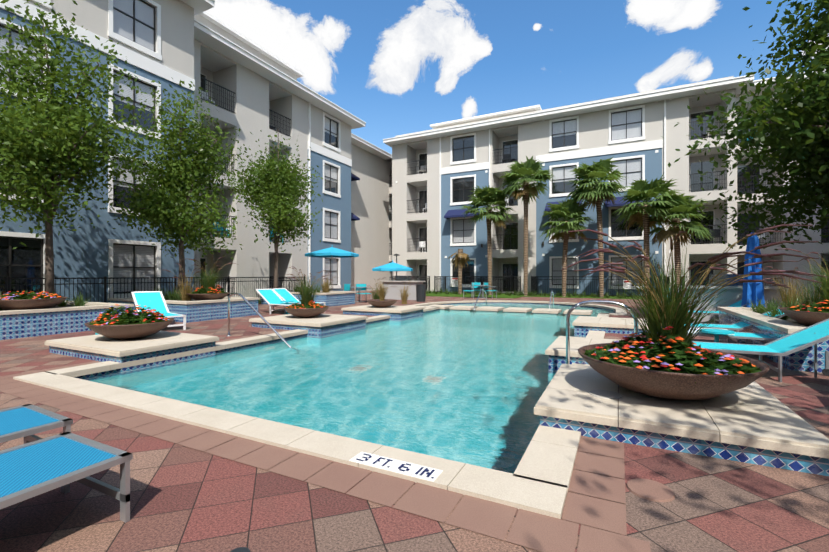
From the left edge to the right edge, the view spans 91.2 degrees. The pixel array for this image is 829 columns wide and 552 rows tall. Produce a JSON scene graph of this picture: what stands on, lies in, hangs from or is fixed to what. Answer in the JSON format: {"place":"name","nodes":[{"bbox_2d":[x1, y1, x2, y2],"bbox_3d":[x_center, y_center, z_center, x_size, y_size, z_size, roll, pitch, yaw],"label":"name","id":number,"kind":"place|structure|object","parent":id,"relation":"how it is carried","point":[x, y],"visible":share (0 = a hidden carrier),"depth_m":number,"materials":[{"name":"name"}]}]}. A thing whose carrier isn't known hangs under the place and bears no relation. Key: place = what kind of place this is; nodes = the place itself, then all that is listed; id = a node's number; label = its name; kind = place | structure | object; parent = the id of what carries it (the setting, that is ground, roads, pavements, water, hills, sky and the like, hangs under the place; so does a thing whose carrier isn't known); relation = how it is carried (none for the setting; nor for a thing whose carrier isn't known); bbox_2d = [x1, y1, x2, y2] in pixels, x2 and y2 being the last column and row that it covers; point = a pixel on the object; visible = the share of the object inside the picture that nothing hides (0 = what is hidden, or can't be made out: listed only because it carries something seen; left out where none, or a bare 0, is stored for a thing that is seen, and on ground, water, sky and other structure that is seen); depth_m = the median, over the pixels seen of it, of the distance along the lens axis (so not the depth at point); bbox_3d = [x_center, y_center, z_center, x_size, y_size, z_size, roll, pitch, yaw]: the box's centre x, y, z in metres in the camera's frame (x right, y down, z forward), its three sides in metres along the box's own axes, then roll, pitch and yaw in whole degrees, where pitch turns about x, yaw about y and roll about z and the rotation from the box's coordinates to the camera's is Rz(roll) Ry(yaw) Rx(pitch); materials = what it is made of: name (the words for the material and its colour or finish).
{"place":"outdoors","nodes":[
{"label":"outdoors","id":0,"kind":"place"},
{"bbox_2d":[0,0,391,302],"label":"building","id":1,"kind":"structure","parent":0,"point":[253,88],"depth_m":18.72,"materials":[{"name":"grey paint"}]},
{"bbox_2d":[286,266,332,308],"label":"bowl plants","id":2,"kind":"object","parent":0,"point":[307,300],"visible":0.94,"depth_m":10.23,"materials":[{"name":"green plant"}]},
{"bbox_2d":[85,304,614,473],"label":"water","id":3,"kind":"structure","parent":0,"point":[468,387],"depth_m":5.26,"materials":[{"name":"teal liquid"}]},
{"bbox_2d":[0,290,828,551],"bbox_3d":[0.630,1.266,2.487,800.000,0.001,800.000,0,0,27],"label":"ground","id":4,"kind":"structure","parent":0,"point":[185,499],"depth_m":2.23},
{"bbox_2d":[0,404,72,443],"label":"lounger","id":5,"kind":"object","parent":4,"relation":"on","point":[27,421],"visible":0.67,"depth_m":2.59,"materials":[{"name":"blue metal"}]},
{"bbox_2d":[0,432,132,522],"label":"lounger","id":6,"kind":"object","parent":4,"relation":"on","point":[63,461],"visible":1,"depth_m":2.06,"materials":[{"name":"blue fabric"}]},
{"bbox_2d":[0,276,304,302],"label":"fence","id":7,"kind":"object","parent":4,"relation":"on","point":[105,283],"visible":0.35,"depth_m":13.14,"materials":[{"name":"black metal"}]},
{"bbox_2d":[131,291,185,329],"bbox_3d":[-6.200,0.836,9.786,1.795,0.859,0.660,0,0,42],"label":"lounger","id":8,"kind":"object","parent":4,"relation":"on","point":[154,300],"visible":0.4,"depth_m":10.12,"materials":[{"name":"teal plastic"}]},
{"bbox_2d":[226,293,291,347],"bbox_3d":[-3.059,1.112,8.092,1.971,1.508,0.100,0,0,27],"label":"rail","id":9,"kind":"object","parent":4,"relation":"on","point":[263,319],"visible":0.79,"depth_m":8.23,"materials":[{"name":"silver metal"}]},
{"bbox_2d":[219,130,325,305],"bbox_3d":[-5.671,-2.425,17.044,5.150,7.404,4.149,0,0,27],"label":"tree","id":10,"kind":"object","parent":4,"relation":"on","point":[294,185],"depth_m":16.35,"materials":[{"name":"green plant"}]},
{"bbox_2d":[256,289,300,313],"bbox_3d":[-4.378,0.864,13.393,1.802,0.804,0.660,0,0,31],"label":"lounger","id":11,"kind":"object","parent":4,"relation":"on","point":[270,297],"visible":0.69,"depth_m":13.60,"materials":[{"name":"teal plastic"}]},
{"bbox_2d":[272,276,304,289],"bbox_3d":[-6.569,0.651,21.109,2.250,1.230,0.050,0,0,27],"label":"fence","id":12,"kind":"object","parent":4,"relation":"on","point":[283,282],"visible":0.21,"depth_m":21.25,"materials":[{"name":"black metal"}]},
{"bbox_2d":[273,288,325,311],"bbox_3d":[-4.024,0.864,14.077,1.802,0.804,0.660,0,0,24],"label":"lounger","id":13,"kind":"object","parent":4,"relation":"on","point":[284,294],"visible":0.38,"depth_m":14.27,"materials":[{"name":"teal plastic"}]},
{"bbox_2d":[13,300,626,518],"bbox_3d":[1.659,1.497,11.652,7.980,0.538,17.880,0,0,27],"label":"coping","id":14,"kind":"object","parent":4,"relation":"on","point":[538,480],"visible":0.65,"depth_m":3.02,"materials":[{"name":"white concrete"}]},
{"bbox_2d":[549,291,553,308],"bbox_3d":[5.613,1.143,16.620,0.100,1.045,1.170,0,0,27],"label":"rail","id":15,"kind":"object","parent":14,"relation":"on","point":[550,299],"visible":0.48,"depth_m":16.60,"materials":[{"name":"silver metal"}]},
{"bbox_2d":[0,330,650,551],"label":"paver border","id":16,"kind":"object","parent":4,"relation":"on","point":[537,531],"visible":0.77,"depth_m":2.45,"materials":[{"name":"beige concrete"}]},
{"bbox_2d":[305,245,358,257],"bbox_3d":[-4.332,-0.159,21.327,2.592,2.850,2.592,0,0,-31],"label":"umbrella","id":17,"kind":"object","parent":4,"relation":"on","point":[332,252],"visible":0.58,"depth_m":20.63,"materials":[{"name":"blue fabric"}]},
{"bbox_2d":[334,283,350,290],"bbox_3d":[-3.409,0.826,19.211,0.550,0.880,0.550,0,0,27],"label":"chair","id":18,"kind":"object","parent":4,"relation":"on","point":[346,287],"visible":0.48,"depth_m":19.05,"materials":[{"name":"teal metal"}]},
{"bbox_2d":[74,302,615,379],"bbox_3d":[1.659,1.823,11.652,7.400,1.025,17.300,0,0,27],"label":"tile","id":19,"kind":"object","parent":4,"relation":"on","point":[99,374],"visible":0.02,"depth_m":8.54,"materials":[{"name":"tile"}]},
{"bbox_2d":[473,289,486,311],"bbox_3d":[2.593,1.144,15.956,0.100,1.244,1.670,0,0,27],"label":"rail","id":20,"kind":"object","parent":19,"relation":"on","point":[478,297],"visible":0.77,"depth_m":15.98,"materials":[{"name":"silver metal"}]},
{"bbox_2d":[350,287,367,301],"bbox_3d":[-2.638,0.906,19.355,0.900,0.720,0.900,0,0,27],"label":"table","id":21,"kind":"object","parent":4,"relation":"on","point":[359,292],"visible":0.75,"depth_m":19.24,"materials":[{"name":"silver metal"}]},
{"bbox_2d":[356,283,371,301],"bbox_3d":[-2.382,0.826,18.975,0.550,0.880,0.550,0,0,-33],"label":"chair","id":22,"kind":"object","parent":4,"relation":"on","point":[361,285],"visible":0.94,"depth_m":19.12,"materials":[{"name":"teal metal"}]},
{"bbox_2d":[372,260,412,280],"bbox_3d":[-1.199,0.216,22.437,2.130,2.100,2.130,0,0,-38],"label":"umbrella","id":23,"kind":"object","parent":4,"relation":"on","point":[392,266],"visible":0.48,"depth_m":21.74,"materials":[{"name":"blue fabric"}]},
{"bbox_2d":[0,290,828,372],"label":"planter walls","id":24,"kind":"structure","parent":4,"relation":"on","point":[68,318],"depth_m":8.71,"materials":[{"name":"tile"}]},
{"bbox_2d":[0,297,66,310],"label":"bowl","id":25,"kind":"object","parent":24,"relation":"on","point":[6,305],"visible":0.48,"depth_m":8.44,"materials":[{"name":"brown ceramic"}]},
{"bbox_2d":[0,291,63,301],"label":"flowers","id":26,"kind":"object","parent":25,"relation":"in","point":[23,295],"visible":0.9,"depth_m":8.70,"materials":[{"name":"plant"}]},
{"bbox_2d":[0,0,171,307],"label":"tree","id":27,"kind":"object","parent":24,"relation":"on","point":[19,154],"depth_m":9.80,"materials":[{"name":"green plant"}]},
{"bbox_2d":[83,78,257,299],"bbox_3d":[-7.469,-2.760,12.862,4.707,7.171,4.550,0,0,27],"label":"tree","id":28,"kind":"object","parent":24,"relation":"on","point":[153,215],"depth_m":12.65,"materials":[{"name":"green plant"}]},
{"bbox_2d":[187,292,228,300],"bbox_3d":[-6.188,0.663,12.186,1.150,0.265,1.150,0,0,27],"label":"bowl","id":29,"kind":"object","parent":24,"relation":"on","point":[198,297],"visible":0.69,"depth_m":11.80,"materials":[{"name":"brown ceramic"}]},
{"bbox_2d":[189,253,238,293],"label":"bowl plants","id":30,"kind":"object","parent":24,"relation":"on","point":[209,281],"visible":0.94,"depth_m":12.08,"materials":[{"name":"green plant"}]},
{"bbox_2d":[779,307,828,325],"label":"bowl","id":31,"kind":"object","parent":24,"relation":"on","point":[806,318],"visible":0.6,"depth_m":5.65,"materials":[{"name":"brown ceramic"}]},
{"bbox_2d":[784,249,828,312],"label":"bowl plants","id":32,"kind":"object","parent":31,"relation":"in","point":[822,306],"visible":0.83,"depth_m":5.80,"materials":[{"name":"green plant"}]},
{"bbox_2d":[45,305,828,475],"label":"platforms","id":33,"kind":"object","parent":4,"relation":"on","point":[754,422],"visible":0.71,"depth_m":3.32,"materials":[{"name":"concrete"}]},
{"bbox_2d":[84,317,173,339],"bbox_3d":[-4.815,0.921,6.905,1.250,0.288,1.250,0,0,27],"label":"bowl","id":34,"kind":"object","parent":33,"relation":"on","point":[132,331],"visible":0.75,"depth_m":6.51,"materials":[{"name":"brown ceramic"}]},
{"bbox_2d":[89,304,169,328],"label":"flowers","id":35,"kind":"object","parent":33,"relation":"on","point":[126,316],"visible":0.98,"depth_m":6.77,"materials":[{"name":"plant"}]},
{"bbox_2d":[283,305,329,317],"bbox_3d":[-2.749,0.933,10.344,1.150,0.265,1.150,0,0,27],"label":"bowl","id":36,"kind":"object","parent":33,"relation":"on","point":[306,312],"visible":0.81,"depth_m":9.96,"materials":[{"name":"brown ceramic"}]},
{"bbox_2d":[372,281,389,300],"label":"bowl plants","id":37,"kind":"object","parent":33,"relation":"on","point":[382,293],"visible":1,"depth_m":13.49,"materials":[{"name":"plant"}]},
{"bbox_2d":[366,299,396,307],"bbox_3d":[-1.087,0.945,13.537,1.050,0.242,1.050,0,0,27],"label":"bowl","id":38,"kind":"object","parent":33,"relation":"on","point":[378,303],"visible":0.98,"depth_m":13.24,"materials":[{"name":"brown ceramic"}]},
{"bbox_2d":[578,343,769,399],"bbox_3d":[2.261,0.898,3.681,1.450,0.335,1.450,0,0,27],"label":"bowl","id":39,"kind":"object","parent":33,"relation":"on","point":[670,385],"visible":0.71,"depth_m":3.19,"materials":[{"name":"brown ceramic"}]},
{"bbox_2d":[562,224,827,383],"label":"potted plants","id":40,"kind":"object","parent":39,"relation":"in","point":[667,338],"visible":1,"depth_m":3.52,"materials":[{"name":"green plant"}]},
{"bbox_2d":[95,253,787,551],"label":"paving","id":41,"kind":"object","parent":4,"relation":"on","point":[651,490],"visible":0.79,"depth_m":10.54,"materials":[{"name":"stone"}]},
{"bbox_2d":[258,292,644,303],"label":"lawn beds","id":42,"kind":"object","parent":4,"relation":"on","point":[451,294],"visible":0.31,"depth_m":23.70,"materials":[{"name":"green plant"}]},
{"bbox_2d":[0,259,828,320],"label":"bed plants","id":43,"kind":"object","parent":42,"relation":"on","point":[790,300],"visible":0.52,"depth_m":9.68,"materials":[{"name":"green plant"}]},
{"bbox_2d":[418,276,429,290],"bbox_3d":[0.698,0.651,29.767,0.050,1.230,2.050,0,0,27],"label":"fence","id":44,"kind":"object","parent":42,"relation":"on","point":[428,278],"visible":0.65,"depth_m":30.43,"materials":[{"name":"black metal"}]},
{"bbox_2d":[434,276,445,291],"bbox_3d":[1.859,0.651,29.182,0.050,1.230,2.050,0,0,27],"label":"fence","id":45,"kind":"object","parent":42,"relation":"on","point":[444,283],"visible":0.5,"depth_m":29.03,"materials":[{"name":"black metal"}]},
{"bbox_2d":[435,276,471,292],"bbox_3d":[2.615,0.651,27.682,2.750,1.230,0.050,0,0,27],"label":"fence","id":46,"kind":"object","parent":42,"relation":"on","point":[450,282],"visible":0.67,"depth_m":27.67,"materials":[{"name":"black metal"}]},
{"bbox_2d":[448,249,469,293],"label":"palm","id":47,"kind":"object","parent":42,"relation":"on","point":[465,258],"depth_m":26.44,"materials":[{"name":"brown plant"}]},
{"bbox_2d":[471,276,480,292],"bbox_3d":[4.271,0.651,27.969,0.050,1.230,2.050,0,0,27],"label":"fence","id":48,"kind":"object","parent":42,"relation":"on","point":[479,279],"visible":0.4,"depth_m":28.39,"materials":[{"name":"black metal"}]},
{"bbox_2d":[481,276,487,293],"bbox_3d":[4.896,0.651,27.654,0.050,1.230,2.050,0,0,27],"label":"fence","id":49,"kind":"object","parent":42,"relation":"on","point":[482,282],"visible":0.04,"depth_m":26.85,"materials":[{"name":"black metal"}]},
{"bbox_2d":[457,185,516,294],"bbox_3d":[4.681,-2.246,25.559,3.911,7.023,3.442,0,0,27],"label":"palm","id":50,"kind":"object","parent":42,"relation":"on","point":[489,196],"depth_m":24.96,"materials":[{"name":"green plant"}]},
{"bbox_2d":[482,276,513,293],"bbox_3d":[5.385,0.651,26.289,2.150,1.230,0.050,0,0,27],"label":"fence","id":51,"kind":"object","parent":42,"relation":"on","point":[510,279],"visible":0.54,"depth_m":26.11,"materials":[{"name":"black metal"}]},
{"bbox_2d":[514,276,520,292],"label":"fence","id":52,"kind":"object","parent":42,"relation":"on","point":[516,282],"visible":0.69,"depth_m":26.70,"materials":[{"name":"black metal"}]},
{"bbox_2d":[499,156,554,295],"bbox_3d":[6.758,-2.937,24.568,3.789,8.405,3.661,0,0,27],"label":"palm","id":53,"kind":"object","parent":42,"relation":"on","point":[525,170],"depth_m":24.22,"materials":[{"name":"green plant"}]},
{"bbox_2d":[531,276,537,293],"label":"fence","id":54,"kind":"object","parent":42,"relation":"on","point":[534,286],"visible":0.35,"depth_m":26.17,"materials":[{"name":"black metal"}]},
{"bbox_2d":[539,197,592,296],"bbox_3d":[8.848,-1.677,23.564,3.230,5.886,3.512,0,0,27],"label":"palm","id":55,"kind":"object","parent":42,"relation":"on","point":[568,210],"depth_m":23.18,"materials":[{"name":"green plant"}]},
{"bbox_2d":[564,157,626,297],"bbox_3d":[10.137,-2.583,22.868,3.592,7.698,3.583,0,0,27],"label":"palm","id":56,"kind":"object","parent":42,"relation":"on","point":[600,171],"depth_m":22.42,"materials":[{"name":"green plant"}]},
{"bbox_2d":[532,276,669,295],"bbox_3d":[10.566,0.651,23.683,7.350,1.230,0.050,0,0,27],"label":"fence","id":57,"kind":"object","parent":42,"relation":"on","point":[590,279],"visible":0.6,"depth_m":23.75,"materials":[{"name":"black metal"}]},
{"bbox_2d":[614,173,685,294],"bbox_3d":[12.451,-2.027,21.529,3.765,6.586,3.895,0,0,27],"label":"palm","id":58,"kind":"object","parent":42,"relation":"on","point":[638,192],"depth_m":21.26,"materials":[{"name":"green plant"}]},
{"bbox_2d":[640,192,714,285],"bbox_3d":[13.535,-1.509,20.993,3.355,5.549,3.646,0,0,27],"label":"palm","id":59,"kind":"object","parent":42,"relation":"on","point":[678,209],"depth_m":20.49,"materials":[{"name":"green plant"}]},
{"bbox_2d":[463,282,473,298],"bbox_3d":[2.978,0.826,22.390,0.550,0.880,0.550,0,0,7],"label":"chair","id":60,"kind":"object","parent":4,"relation":"on","point":[469,290],"visible":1,"depth_m":22.15,"materials":[{"name":"teal metal"}]},
{"bbox_2d":[471,282,481,297],"bbox_3d":[3.622,0.826,23.286,0.550,0.880,0.550,0,0,27],"label":"chair","id":61,"kind":"object","parent":4,"relation":"on","point":[476,283],"visible":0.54,"depth_m":23.06,"materials":[{"name":"teal metal"}]},
{"bbox_2d":[483,282,496,298],"bbox_3d":[4.200,0.826,22.540,0.550,0.880,0.550,0,0,37],"label":"chair","id":62,"kind":"object","parent":4,"relation":"on","point":[489,290],"visible":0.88,"depth_m":22.48,"materials":[{"name":"teal metal"}]},
{"bbox_2d":[566,300,637,363],"bbox_3d":[2.415,0.794,5.227,0.874,0.944,0.100,0,0,27],"label":"rail","id":63,"kind":"object","parent":4,"relation":"on","point":[572,308],"visible":0.77,"depth_m":5.33,"materials":[{"name":"silver metal"}]},
{"bbox_2d":[688,299,746,323],"bbox_3d":[7.519,0.893,10.254,1.840,0.746,0.660,0,0,17],"label":"lounger","id":64,"kind":"object","parent":4,"relation":"on","point":[737,303],"visible":0.15,"depth_m":10.25,"materials":[{"name":"teal metal"}]},
{"bbox_2d":[687,332,775,361],"bbox_3d":[5.068,1.096,6.414,1.950,0.340,0.660,0,0,31],"label":"lounger","id":65,"kind":"object","parent":4,"relation":"on","point":[749,335],"visible":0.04,"depth_m":6.24,"materials":[{"name":"teal metal"}]},
{"bbox_2d":[684,308,786,343],"bbox_3d":[5.628,0.924,7.420,1.873,0.683,0.660,0,0,25],"label":"lounger","id":66,"kind":"object","parent":4,"relation":"on","point":[739,325],"visible":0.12,"depth_m":7.25,"materials":[{"name":"teal metal"}]},
{"bbox_2d":[661,0,828,250],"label":"tree","id":67,"kind":"object","parent":4,"relation":"on","point":[799,142],"depth_m":9.16,"materials":[{"name":"green plant"}]},
{"bbox_2d":[741,230,764,307],"bbox_3d":[8.161,0.086,9.780,0.600,2.360,0.600,0,0,27],"label":"closed umbrella","id":68,"kind":"object","parent":4,"relation":"on","point":[754,291],"visible":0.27,"depth_m":9.71,"materials":[{"name":"blue fabric"}]},
{"bbox_2d":[692,318,828,381],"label":"lounger","id":69,"kind":"object","parent":4,"relation":"on","point":[806,337],"visible":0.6,"depth_m":5.04,"materials":[{"name":"blue metal"}]},
{"bbox_2d":[206,0,828,303],"label":"sky","id":70,"kind":"structure","parent":0,"point":[400,67],"materials":[{"name":"blue"}]},
{"bbox_2d":[383,69,828,297],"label":"building","id":71,"kind":"structure","parent":0,"point":[438,172],"depth_m":26.15,"materials":[{"name":"grey paint"}]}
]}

